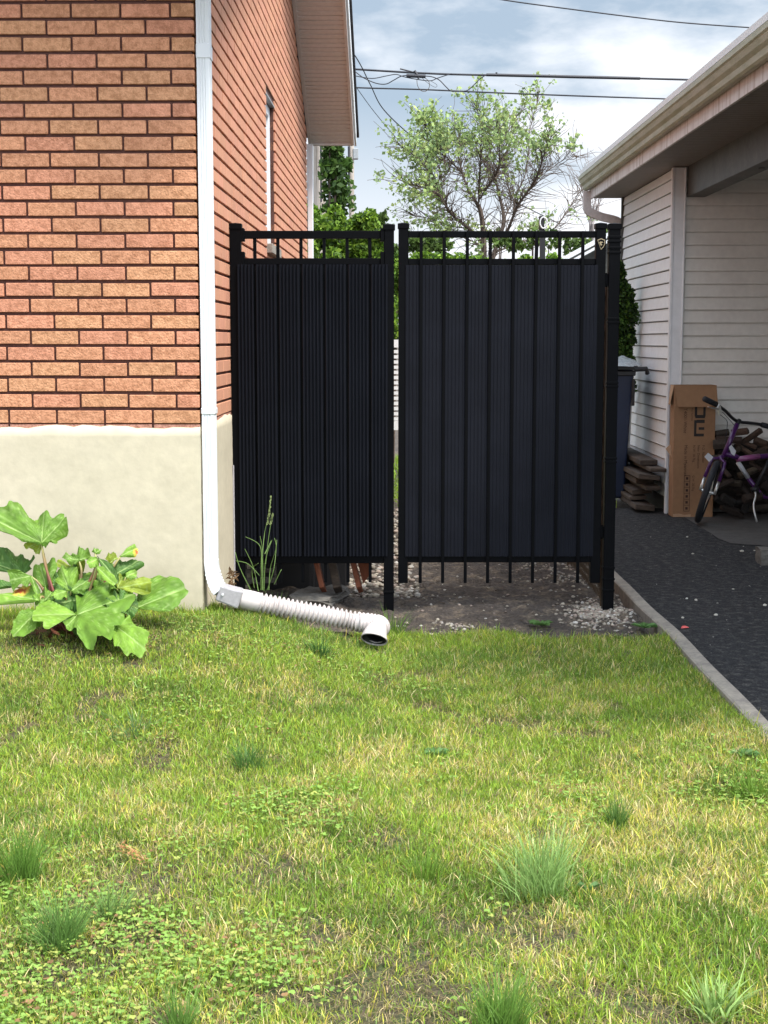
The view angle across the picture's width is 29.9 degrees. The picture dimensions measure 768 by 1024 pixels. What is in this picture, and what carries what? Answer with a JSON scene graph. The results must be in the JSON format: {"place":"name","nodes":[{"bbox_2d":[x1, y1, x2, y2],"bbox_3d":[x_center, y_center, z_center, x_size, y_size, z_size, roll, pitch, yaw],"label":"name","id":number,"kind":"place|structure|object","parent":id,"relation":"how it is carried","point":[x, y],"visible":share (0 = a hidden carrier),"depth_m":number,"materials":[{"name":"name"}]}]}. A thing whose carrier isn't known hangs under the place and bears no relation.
{"place":"outdoors","nodes":[
{"label":"outdoors","id":0,"kind":"place"},
{"bbox_2d":[0,593,767,1023],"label":"lawn","id":1,"kind":"structure","parent":0,"point":[382,967],"depth_m":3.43,"materials":[{"name":"plant"}]},
{"bbox_2d":[0,805,65,889],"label":"grass clump","id":2,"kind":"object","parent":1,"relation":"on","point":[24,866],"visible":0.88,"depth_m":3.70,"materials":[{"name":"plant"}]},
{"bbox_2d":[0,862,115,955],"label":"grass clump","id":3,"kind":"object","parent":1,"relation":"on","point":[59,934],"visible":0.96,"depth_m":3.28,"materials":[{"name":"plant"}]},
{"bbox_2d":[0,501,187,657],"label":"rhubarb plant","id":4,"kind":"object","parent":1,"relation":"on","point":[98,600],"visible":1,"depth_m":5.88,"materials":[{"name":"green plant"}]},
{"bbox_2d":[33,870,155,925],"bbox_3d":[-0.696,0.919,3.441,0.310,0.130,0.184,-3,7,-23],"label":"grass clump","id":5,"kind":"object","parent":1,"relation":"on","point":[101,909],"visible":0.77,"depth_m":3.45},
{"bbox_2d":[68,704,174,742],"bbox_3d":[-0.864,0.708,4.899,0.400,0.141,0.401,0,7,0],"label":"grass clump","id":6,"kind":"object","parent":1,"relation":"on","point":[132,725],"visible":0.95,"depth_m":4.88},
{"bbox_2d":[116,839,147,863],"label":"dead frond","id":7,"kind":"object","parent":1,"relation":"on","point":[131,849],"visible":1,"depth_m":3.82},
{"bbox_2d":[136,970,219,1023],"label":"grass clump","id":8,"kind":"object","parent":1,"relation":"on","point":[181,1017],"visible":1,"depth_m":2.84,"materials":[{"name":"plant"}]},
{"bbox_2d":[216,731,286,774],"bbox_3d":[-0.449,0.766,4.593,0.260,0.137,0.246,5,9,38],"label":"grass clump","id":9,"kind":"object","parent":1,"relation":"on","point":[240,764],"visible":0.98,"depth_m":4.62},
{"bbox_2d":[216,583,389,645],"bbox_3d":[-0.356,0.448,6.356,0.768,0.276,0.254,0,7,0],"label":"drain hose","id":10,"kind":"object","parent":1,"relation":"on","point":[374,629],"visible":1,"depth_m":6.35,"materials":[{"name":"grey plastic"}]},
{"bbox_2d":[296,635,350,660],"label":"grass clump","id":11,"kind":"object","parent":1,"relation":"on","point":[321,647],"visible":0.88,"depth_m":5.91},
{"bbox_2d":[0,613,767,1023],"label":"clover","id":12,"kind":"object","parent":1,"relation":"on","point":[144,921],"visible":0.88,"depth_m":3.32,"materials":[{"name":"green plant"}]},
{"bbox_2d":[376,605,415,634],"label":"grass clump","id":13,"kind":"object","parent":1,"relation":"on","point":[399,628],"visible":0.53,"depth_m":6.76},
{"bbox_2d":[392,823,460,886],"bbox_3d":[0.110,0.875,3.677,0.207,0.158,0.182,2,7,19],"label":"grass clump","id":14,"kind":"object","parent":1,"relation":"on","point":[423,869],"visible":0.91,"depth_m":3.68,"materials":[{"name":"plant"}]},
{"bbox_2d":[424,747,449,754],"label":"broadleaf weed","id":15,"kind":"object","parent":1,"relation":"on","point":[442,750],"visible":0.88,"depth_m":4.82,"materials":[{"name":"green plant"}]},
{"bbox_2d":[420,945,557,1023],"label":"grass clump","id":16,"kind":"object","parent":1,"relation":"on","point":[499,1011],"visible":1,"depth_m":2.90,"materials":[{"name":"plant"}]},
{"bbox_2d":[465,800,617,905],"bbox_3d":[0.380,0.845,3.656,0.418,0.239,0.499,0,7,0],"label":"grass clump","id":17,"kind":"object","parent":1,"relation":"on","point":[531,876],"visible":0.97,"depth_m":3.61,"materials":[{"name":"plant"}]},
{"bbox_2d":[596,788,636,830],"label":"grass clump","id":18,"kind":"object","parent":1,"relation":"on","point":[614,816],"visible":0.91,"depth_m":4.12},
{"bbox_2d":[678,958,765,1023],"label":"grass clump","id":19,"kind":"object","parent":1,"relation":"on","point":[720,1000],"visible":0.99,"depth_m":2.98,"materials":[{"name":"plant"}]},
{"bbox_2d":[730,747,759,755],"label":"broadleaf weed","id":20,"kind":"object","parent":1,"relation":"on","point":[750,752],"visible":0.96,"depth_m":4.78,"materials":[{"name":"green plant"}]},
{"bbox_2d":[726,753,767,800],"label":"grass clump","id":21,"kind":"object","parent":1,"relation":"on","point":[748,784],"visible":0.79,"depth_m":4.37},
{"bbox_2d":[201,347,631,564],"bbox_3d":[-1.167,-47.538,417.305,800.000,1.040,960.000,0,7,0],"label":"ground","id":22,"kind":"structure","parent":0,"point":[620,504],"depth_m":14.21,"materials":[{"name":"soil"}]},
{"bbox_2d":[0,0,358,611],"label":"brick house","id":23,"kind":"structure","parent":22,"relation":"on","point":[100,398],"depth_m":6.18,"materials":[{"name":"brick"}]},
{"bbox_2d":[196,0,224,594],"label":"downspout","id":24,"kind":"object","parent":23,"relation":"attached to","point":[213,574],"visible":0.99,"depth_m":6.14,"materials":[{"name":"white paint"}]},
{"bbox_2d":[232,465,234,575],"bbox_3d":[-0.767,0.050,7.355,0.009,0.579,0.009,0,7,0],"label":"conduit","id":25,"kind":"object","parent":23,"relation":"attached to","point":[233,517],"visible":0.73,"depth_m":7.35,"materials":[{"name":"grey plastic"}]},
{"bbox_2d":[265,92,281,257],"bbox_3d":[-0.758,-2.187,9.430,0.110,1.007,0.650,0,7,1],"label":"window","id":26,"kind":"structure","parent":23,"relation":"in","point":[271,248],"depth_m":9.63,"materials":[{"name":"white paint"}]},
{"bbox_2d":[307,144,313,257],"bbox_3d":[-0.657,-1.720,12.974,0.051,3.113,0.061,0,7,0],"label":"downspout","id":27,"kind":"object","parent":23,"relation":"attached to","point":[310,196],"visible":0.42,"depth_m":12.82,"materials":[{"name":"white paint"}]},
{"bbox_2d":[355,55,556,222],"bbox_3d":[1.049,-7.777,29.577,1.064,3.092,9.566,4,8,33],"label":"overhead cable","id":28,"kind":"object","parent":23,"relation":"attached to","point":[414,138],"visible":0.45,"depth_m":28.95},
{"bbox_2d":[313,146,325,253],"bbox_3d":[-1.229,-4.763,27.578,0.239,6.108,0.342,0,7,0],"label":"utility pole","id":29,"kind":"object","parent":22,"relation":"on","point":[317,182],"visible":0.09,"depth_m":27.34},
{"bbox_2d":[317,146,356,214],"bbox_3d":[-0.766,-3.749,23.735,0.663,4.807,0.626,0,7,0],"label":"leafy tree","id":30,"kind":"object","parent":22,"relation":"on","point":[335,166],"visible":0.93,"depth_m":23.42,"materials":[{"name":"green plant"}]},
{"bbox_2d":[348,145,357,217],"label":"utility pole","id":31,"kind":"object","parent":22,"relation":"on","point":[352,152],"visible":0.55,"depth_m":42.98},
{"bbox_2d":[377,209,388,228],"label":"shrub","id":32,"kind":"object","parent":22,"relation":"on","point":[382,217],"visible":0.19,"depth_m":24.55,"materials":[{"name":"green plant"}]},
{"bbox_2d":[394,238,454,255],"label":"shrub","id":33,"kind":"object","parent":22,"relation":"on","point":[432,244],"visible":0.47,"depth_m":25.56,"materials":[{"name":"green plant"}]},
{"bbox_2d":[372,71,599,258],"bbox_3d":[2.253,-6.282,29.380,5.159,5.695,5.322,0,7,0],"label":"broad tree","id":34,"kind":"object","parent":22,"relation":"on","point":[441,139],"visible":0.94,"depth_m":28.68,"materials":[{"name":"green plant"}]},
{"bbox_2d":[485,238,534,258],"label":"shrub","id":35,"kind":"object","parent":22,"relation":"on","point":[519,245],"visible":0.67,"depth_m":26.57,"materials":[{"name":"green plant"}]},
{"bbox_2d":[527,226,607,258],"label":"shrub","id":36,"kind":"object","parent":22,"relation":"on","point":[570,243],"visible":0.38,"depth_m":26.59,"materials":[{"name":"green plant"}]},
{"bbox_2d":[562,233,607,272],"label":"shed","id":37,"kind":"structure","parent":22,"relation":"on","point":[589,253],"depth_m":17.13,"materials":[{"name":"metal"}]},
{"bbox_2d":[618,260,640,391],"bbox_3d":[2.125,-1.168,12.913,0.324,2.234,0.279,0,7,0],"label":"dark cedar","id":38,"kind":"object","parent":22,"relation":"on","point":[629,315],"visible":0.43,"depth_m":12.78,"materials":[{"name":"green plant"}]},
{"bbox_2d":[614,571,767,740],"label":"kerb","id":39,"kind":"structure","parent":22,"relation":"on","point":[630,597],"depth_m":6.36,"materials":[{"name":"concrete"}]},
{"bbox_2d":[207,470,673,662],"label":"bare soil","id":40,"kind":"structure","parent":0,"point":[544,599],"depth_m":7.65,"materials":[{"name":"soil"}]},
{"bbox_2d":[226,566,238,585],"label":"dry weed","id":41,"kind":"object","parent":40,"relation":"on","point":[231,572],"visible":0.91,"depth_m":6.99,"materials":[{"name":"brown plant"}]},
{"bbox_2d":[229,223,245,588],"bbox_3d":[-0.744,-0.349,7.348,0.064,2.217,0.064,0,7,0],"label":"fence post","id":42,"kind":"object","parent":40,"relation":"on","point":[235,248],"visible":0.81,"depth_m":7.29,"materials":[{"name":"metal"}]},
{"bbox_2d":[237,228,387,581],"bbox_3d":[-0.359,-0.529,7.320,0.755,1.796,0.067,0,7,0],"label":"privacy fence","id":43,"kind":"object","parent":42,"relation":"attached to","point":[313,386],"visible":0.98,"depth_m":7.29,"materials":[{"name":"metal"}]},
{"bbox_2d":[235,496,282,597],"bbox_3d":[-0.609,0.232,7.119,0.298,0.624,0.261,-2,7,-14],"label":"tall weed","id":44,"kind":"object","parent":40,"relation":"on","point":[267,523],"visible":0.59,"depth_m":7.13,"materials":[{"name":"green plant"}]},
{"bbox_2d":[245,563,276,584],"bbox_3d":[-0.667,0.322,7.754,0.176,0.147,0.048,0,7,0],"label":"slatted crate","id":45,"kind":"object","parent":40,"relation":"on","point":[250,580],"visible":0.45,"depth_m":7.74,"materials":[{"name":"grey wood"}]},
{"bbox_2d":[253,563,348,589],"bbox_3d":[-0.506,-0.075,8.298,0.602,1.050,0.500,0,7,0],"label":"storage box","id":46,"kind":"object","parent":40,"relation":"on","point":[291,574],"visible":0.13,"depth_m":8.10,"materials":[{"name":"black plastic"}]},
{"bbox_2d":[289,584,349,607],"bbox_3d":[-0.341,0.449,7.683,0.243,0.077,0.405,2,7,13],"label":"flat stone","id":47,"kind":"object","parent":40,"relation":"on","point":[313,594],"visible":0.76,"depth_m":7.59,"materials":[{"name":"stone"}]},
{"bbox_2d":[314,563,326,591],"bbox_3d":[-0.402,0.094,7.744,0.070,0.650,0.438,-3,8,-27],"label":"leaning board","id":48,"kind":"object","parent":47,"relation":"on","point":[320,577],"visible":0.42,"depth_m":7.61,"materials":[{"name":"red wood"}]},
{"bbox_2d":[328,563,342,592],"bbox_3d":[-0.312,0.094,7.745,0.078,0.653,0.436,-3,7,-23],"label":"leaning board","id":49,"kind":"object","parent":47,"relation":"on","point":[335,577],"visible":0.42,"depth_m":7.61,"materials":[{"name":"brown wood"}]},
{"bbox_2d":[306,202,397,339],"bbox_3d":[-0.376,-1.663,14.392,1.277,2.878,0.711,0,7,0],"label":"cedar shrub","id":50,"kind":"object","parent":40,"relation":"on","point":[333,217],"visible":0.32,"depth_m":14.17,"materials":[{"name":"green plant"}]},
{"bbox_2d":[351,563,362,592],"bbox_3d":[-0.208,0.095,7.745,0.070,0.650,0.438,-3,8,-27],"label":"leaning board","id":51,"kind":"object","parent":40,"relation":"on","point":[355,571],"visible":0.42,"depth_m":7.61,"materials":[{"name":"red wood"}]},
{"bbox_2d":[358,563,368,583],"bbox_3d":[-0.115,0.290,7.663,0.085,0.183,0.030,0,7,0],"label":"clay tile","id":52,"kind":"object","parent":40,"relation":"on","point":[364,569],"visible":0.43,"depth_m":7.65,"materials":[{"name":"red ceramic"}]},
{"bbox_2d":[383,224,394,610],"bbox_3d":[0.024,-0.446,7.339,0.062,2.014,0.062,0,7,0],"label":"fence post","id":53,"kind":"object","parent":40,"relation":"on","point":[388,589],"visible":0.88,"depth_m":7.31,"materials":[{"name":"metal"}]},
{"bbox_2d":[394,340,397,429],"bbox_3d":[0.099,-0.998,13.004,0.413,1.111,0.060,0,7,0],"label":"lattice screen","id":54,"kind":"object","parent":40,"relation":"on","point":[395,388],"visible":0.22,"depth_m":12.96,"materials":[{"name":"white paint"}]},
{"bbox_2d":[382,581,597,630],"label":"twigs and bark","id":55,"kind":"object","parent":40,"relation":"on","point":[502,603],"visible":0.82,"depth_m":7.58,"materials":[{"name":"brown wood"}]},
{"bbox_2d":[529,619,551,625],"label":"broadleaf weed","id":56,"kind":"object","parent":40,"relation":"on","point":[541,623],"visible":1,"depth_m":6.96,"materials":[{"name":"green plant"}]},
{"bbox_2d":[539,216,547,258],"bbox_3d":[1.043,-1.605,9.477,0.057,0.678,0.066,0,7,0],"label":"garden lamp","id":57,"kind":"object","parent":40,"relation":"on","point":[542,240],"visible":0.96,"depth_m":9.45,"materials":[{"name":"white plastic"}]},
{"bbox_2d":[567,287,606,605],"bbox_3d":[1.137,-0.491,8.748,0.038,1.770,2.732,0,7,0],"label":"wire fence","id":58,"kind":"object","parent":40,"relation":"on","point":[582,566],"visible":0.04,"depth_m":7.46,"materials":[{"name":"metal"}]},
{"bbox_2d":[601,223,621,609],"bbox_3d":[1.156,-0.449,7.342,0.066,2.017,0.066,0,7,0],"label":"fence post","id":59,"kind":"object","parent":40,"relation":"on","point":[611,386],"visible":0.98,"depth_m":7.31,"materials":[{"name":"metal"}]},
{"bbox_2d":[398,222,607,582],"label":"gate","id":60,"kind":"structure","parent":59,"relation":"attached to","point":[500,394],"depth_m":7.30,"materials":[{"name":"black metal"}]},
{"bbox_2d":[631,622,656,627],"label":"broadleaf weed","id":61,"kind":"object","parent":40,"relation":"on","point":[645,625],"visible":0.99,"depth_m":6.97,"materials":[{"name":"green plant"}]},
{"bbox_2d":[348,508,636,635],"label":"gravel","id":62,"kind":"structure","parent":0,"point":[598,613],"depth_m":7.87,"materials":[{"name":"gravel"}]},
{"bbox_2d":[394,453,616,507],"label":"back lawn","id":63,"kind":"structure","parent":0,"point":[395,478],"depth_m":14.18,"materials":[{"name":"green plant"}]},
{"bbox_2d":[394,250,562,461],"bbox_3d":[1.006,-1.732,16.462,2.353,2.517,0.672,0,7,0],"label":"cedar hedge","id":64,"kind":"object","parent":63,"relation":"on","point":[438,255],"visible":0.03,"depth_m":16.24,"materials":[{"name":"green plant"}]},
{"bbox_2d":[616,366,649,501],"bbox_3d":[2.058,-0.684,12.485,0.363,1.170,0.654,0,7,0],"label":"wheelie bin","id":65,"kind":"object","parent":63,"relation":"on","point":[626,393],"visible":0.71,"depth_m":12.21,"materials":[{"name":"blue plastic"}]},
{"bbox_2d":[618,355,641,366],"bbox_3d":[1.987,-1.295,12.313,0.499,0.096,0.610,0,7,0],"label":"plastic bag","id":66,"kind":"object","parent":65,"relation":"on","point":[625,361],"visible":0.41,"depth_m":12.17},
{"bbox_2d":[357,87,664,99],"bbox_3d":[2.960,-7.921,27.264,9.854,0.375,0.030,0,7,0],"label":"overhead cable","id":67,"kind":"object","parent":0,"point":[511,93],"visible":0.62,"depth_m":27.25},
{"bbox_2d":[356,68,687,80],"bbox_3d":[2.955,-8.290,27.220,9.838,0.375,0.040,0,7,0],"label":"overhead cable","id":68,"kind":"object","parent":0,"point":[460,74],"visible":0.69,"depth_m":27.20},
{"bbox_2d":[400,68,425,78],"bbox_3d":[0.540,-8.225,27.020,0.485,0.201,0.070,0,7,0],"label":"splice box","id":69,"kind":"object","parent":68,"relation":"attached to","point":[416,75],"visible":1,"depth_m":27.00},
{"bbox_2d":[356,73,451,80],"bbox_3d":[0.372,-8.161,27.027,1.812,0.147,0.018,0,7,0],"label":"overhead cable","id":70,"kind":"object","parent":69,"relation":"attached to","point":[403,76],"visible":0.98,"depth_m":27.02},
{"bbox_2d":[486,72,639,79],"bbox_3d":[3.377,-8.213,27.130,2.897,0.137,0.060,0,7,0],"label":"cable sleeve","id":71,"kind":"object","parent":68,"relation":"attached to","point":[495,74],"visible":1,"depth_m":27.11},
{"bbox_2d":[306,0,767,258],"label":"sky","id":72,"kind":"structure","parent":0,"point":[433,36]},
{"bbox_2d":[566,150,620,240],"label":"bare tree","id":73,"kind":"object","parent":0,"point":[591,224],"visible":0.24,"depth_m":46.89,"materials":[{"name":"brown plant"}]},
{"bbox_2d":[503,0,748,27],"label":"overhead cable","id":74,"kind":"object","parent":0,"point":[625,15],"visible":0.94,"depth_m":21.29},
{"bbox_2d":[614,508,767,720],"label":"driveway","id":75,"kind":"structure","parent":0,"point":[738,649],"depth_m":8.16,"materials":[{"name":"asphalt"}]},
{"bbox_2d":[619,495,654,510],"bbox_3d":[2.106,-0.173,12.771,0.164,0.062,2.316,0,7,0],"label":"plank","id":76,"kind":"object","parent":75,"relation":"on","point":[642,504],"visible":0.42,"depth_m":11.71,"materials":[{"name":"brown wood"}]},
{"bbox_2d":[621,491,646,499],"bbox_3d":[2.104,-0.244,12.936,0.142,0.043,2.216,0,7,1],"label":"plank","id":77,"kind":"object","parent":76,"relation":"on","point":[628,495],"visible":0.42,"depth_m":11.87,"materials":[{"name":"brown wood"}]},
{"bbox_2d":[623,482,651,494],"bbox_3d":[2.127,-0.297,12.916,0.178,0.058,2.177,0,7,0],"label":"plank","id":78,"kind":"object","parent":77,"relation":"on","point":[632,488],"visible":0.32,"depth_m":11.90,"materials":[{"name":"brown wood"}]},
{"bbox_2d":[629,480,660,490],"bbox_3d":[2.158,-0.332,12.809,0.124,0.042,2.494,0,7,0],"label":"plank","id":79,"kind":"object","parent":78,"relation":"on","point":[649,486],"visible":0.42,"depth_m":11.65,"materials":[{"name":"brown wood"}]},
{"bbox_2d":[625,472,653,482],"bbox_3d":[2.128,-0.373,12.820,0.150,0.054,2.049,0,7,-1],"label":"plank","id":80,"kind":"object","parent":79,"relation":"on","point":[632,478],"visible":0.32,"depth_m":11.82,"materials":[{"name":"brown wood"}]},
{"bbox_2d":[623,461,659,480],"bbox_3d":[2.127,-0.419,12.770,0.180,0.064,2.496,0,7,0],"label":"plank","id":81,"kind":"object","parent":80,"relation":"on","point":[636,471],"visible":0.46,"depth_m":11.77,"materials":[{"name":"brown wood"}]},
{"bbox_2d":[627,458,666,471],"bbox_3d":[2.195,-0.471,12.720,0.136,0.043,2.380,0,7,0],"label":"plank","id":82,"kind":"object","parent":81,"relation":"on","point":[654,468],"visible":0.42,"depth_m":11.64,"materials":[{"name":"brown wood"}]},
{"bbox_2d":[627,448,657,464],"bbox_3d":[2.169,-0.522,12.734,0.143,0.043,2.016,0,7,1],"label":"plank","id":83,"kind":"object","parent":82,"relation":"on","point":[637,457],"visible":0.52,"depth_m":12.00,"materials":[{"name":"brown wood"}]},
{"bbox_2d":[578,12,767,512],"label":"garage","id":84,"kind":"structure","parent":75,"relation":"on","point":[681,171],"depth_m":11.44,"materials":[{"name":"beige plastic"}]},
{"bbox_2d":[582,191,620,222],"bbox_3d":[2.116,-1.888,13.930,0.422,2.387,0.060,0,7,0],"label":"garage downspout","id":85,"kind":"object","parent":84,"relation":"attached to","point":[590,211],"visible":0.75,"depth_m":13.79,"materials":[{"name":"white plastic"}]},
{"bbox_2d":[668,385,717,516],"bbox_3d":[2.431,-0.488,11.411,0.368,1.035,0.227,0,7,0],"label":"cardboard box","id":86,"kind":"object","parent":75,"relation":"on","point":[692,426],"visible":1,"depth_m":11.33,"materials":[{"name":"brown"}]},
{"bbox_2d":[755,546,767,565],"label":"stone block","id":87,"kind":"object","parent":75,"relation":"on","point":[761,557],"depth_m":8.92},
{"bbox_2d":[685,511,767,545],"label":"carport floor","id":88,"kind":"structure","parent":0,"point":[747,528],"depth_m":10.71,"materials":[{"name":"concrete"}]},
{"bbox_2d":[694,396,767,522],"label":"bicycle","id":89,"kind":"object","parent":88,"relation":"on","point":[707,491],"visible":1,"depth_m":10.90,"materials":[{"name":"purple metal"}]},
{"bbox_2d":[719,504,743,517],"bbox_3d":[2.711,-0.012,11.216,0.204,0.124,0.058,-2,7,-13],"label":"firewood log","id":90,"kind":"object","parent":88,"relation":"on","point":[734,511],"visible":1,"depth_m":11.20,"materials":[{"name":"brown wood"}]},
{"bbox_2d":[720,493,735,506],"bbox_3d":[2.665,-0.093,11.162,0.138,0.113,0.054,-3,7,-23],"label":"firewood log","id":91,"kind":"object","parent":90,"relation":"on","point":[727,499],"visible":1,"depth_m":11.14,"materials":[{"name":"brown wood"}]},
{"bbox_2d":[713,478,734,491],"bbox_3d":[2.621,-0.205,11.169,0.198,0.120,0.044,-1,7,-4],"label":"firewood log","id":92,"kind":"object","parent":91,"relation":"on","point":[726,483],"visible":0.58,"depth_m":11.15,"materials":[{"name":"brown wood"}]},
{"bbox_2d":[748,504,767,511],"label":"firewood log","id":93,"kind":"object","parent":88,"relation":"on","point":[761,507],"visible":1,"depth_m":11.19,"materials":[{"name":"brown wood"}]},
{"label":"firewood log","id":94,"kind":"object","parent":88,"relation":"on","visible":0},
{"bbox_2d":[742,492,762,502],"bbox_3d":[2.848,-0.113,11.131,0.164,0.089,0.066,-3,7,-20],"label":"firewood log","id":95,"kind":"object","parent":94,"relation":"on","point":[748,498],"visible":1,"depth_m":11.11,"materials":[{"name":"brown wood"}]},
{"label":"firewood log","id":96,"kind":"object","parent":94,"relation":"on","visible":0},
{"bbox_2d":[721,478,742,486],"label":"firewood log","id":97,"kind":"object","parent":96,"relation":"on","point":[737,483],"visible":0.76,"depth_m":11.24,"materials":[{"name":"brown wood"}]},
{"bbox_2d":[737,467,757,478],"bbox_3d":[2.841,-0.308,11.231,0.168,0.103,0.060,-1,7,-9],"label":"firewood log","id":98,"kind":"object","parent":97,"relation":"on","point":[752,470],"visible":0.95,"depth_m":11.21,"materials":[{"name":"brown wood"}]},
{"bbox_2d":[749,462,762,471],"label":"firewood log","id":99,"kind":"object","parent":98,"relation":"on","point":[755,465],"visible":0.85,"depth_m":11.22,"materials":[{"name":"brown wood"}]},
{"bbox_2d":[749,448,767,461],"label":"firewood log","id":100,"kind":"object","parent":99,"relation":"on","point":[762,451],"visible":0.58,"depth_m":11.21,"materials":[{"name":"brown wood"}]},
{"bbox_2d":[735,444,752,454],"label":"firewood log","id":101,"kind":"object","parent":100,"relation":"on","point":[745,450],"visible":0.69,"depth_m":11.34,"materials":[{"name":"brown wood"}]},
{"bbox_2d":[735,436,756,448],"bbox_3d":[2.833,-0.547,11.329,0.203,0.109,0.038,2,7,20],"label":"firewood log","id":102,"kind":"object","parent":101,"relation":"on","point":[750,445],"visible":0.58,"depth_m":11.30,"materials":[{"name":"brown wood"}]},
{"bbox_2d":[715,436,741,443],"bbox_3d":[2.710,-0.567,11.321,0.201,0.061,0.057,1,7,5],"label":"firewood log","id":103,"kind":"object","parent":102,"relation":"on","point":[737,440],"visible":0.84,"depth_m":11.30,"materials":[{"name":"brown wood"}]},
{"bbox_2d":[715,429,729,437],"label":"firewood log","id":104,"kind":"object","parent":103,"relation":"on","point":[720,432],"visible":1,"depth_m":11.35,"materials":[{"name":"brown wood"}]},
{"bbox_2d":[731,428,748,435],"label":"firewood log","id":105,"kind":"object","parent":103,"relation":"on","point":[742,431],"visible":0.68,"depth_m":11.25,"materials":[{"name":"brown wood"}]},
{"bbox_2d":[742,428,762,444],"bbox_3d":[2.879,-0.593,11.274,0.051,0.140,0.178,-7,9,-44],"label":"firewood log","id":106,"kind":"object","parent":102,"relation":"on","point":[753,435],"visible":1,"depth_m":11.25,"materials":[{"name":"brown wood"}]},
{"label":"firewood log","id":107,"kind":"object","parent":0,"visible":0},
{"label":"firewood log","id":108,"kind":"object","parent":107,"relation":"on","visible":0},
{"bbox_2d":[753,437,767,446],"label":"firewood log","id":109,"kind":"object","parent":108,"relation":"on","point":[758,441],"visible":1,"depth_m":11.31,"materials":[{"name":"brown wood"}]},
{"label":"firewood log","id":110,"kind":"object","parent":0,"visible":0},
{"bbox_2d":[713,439,726,448],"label":"firewood log","id":111,"kind":"object","parent":110,"relation":"on","point":[719,444],"visible":0.73,"depth_m":11.23,"materials":[{"name":"brown wood"}]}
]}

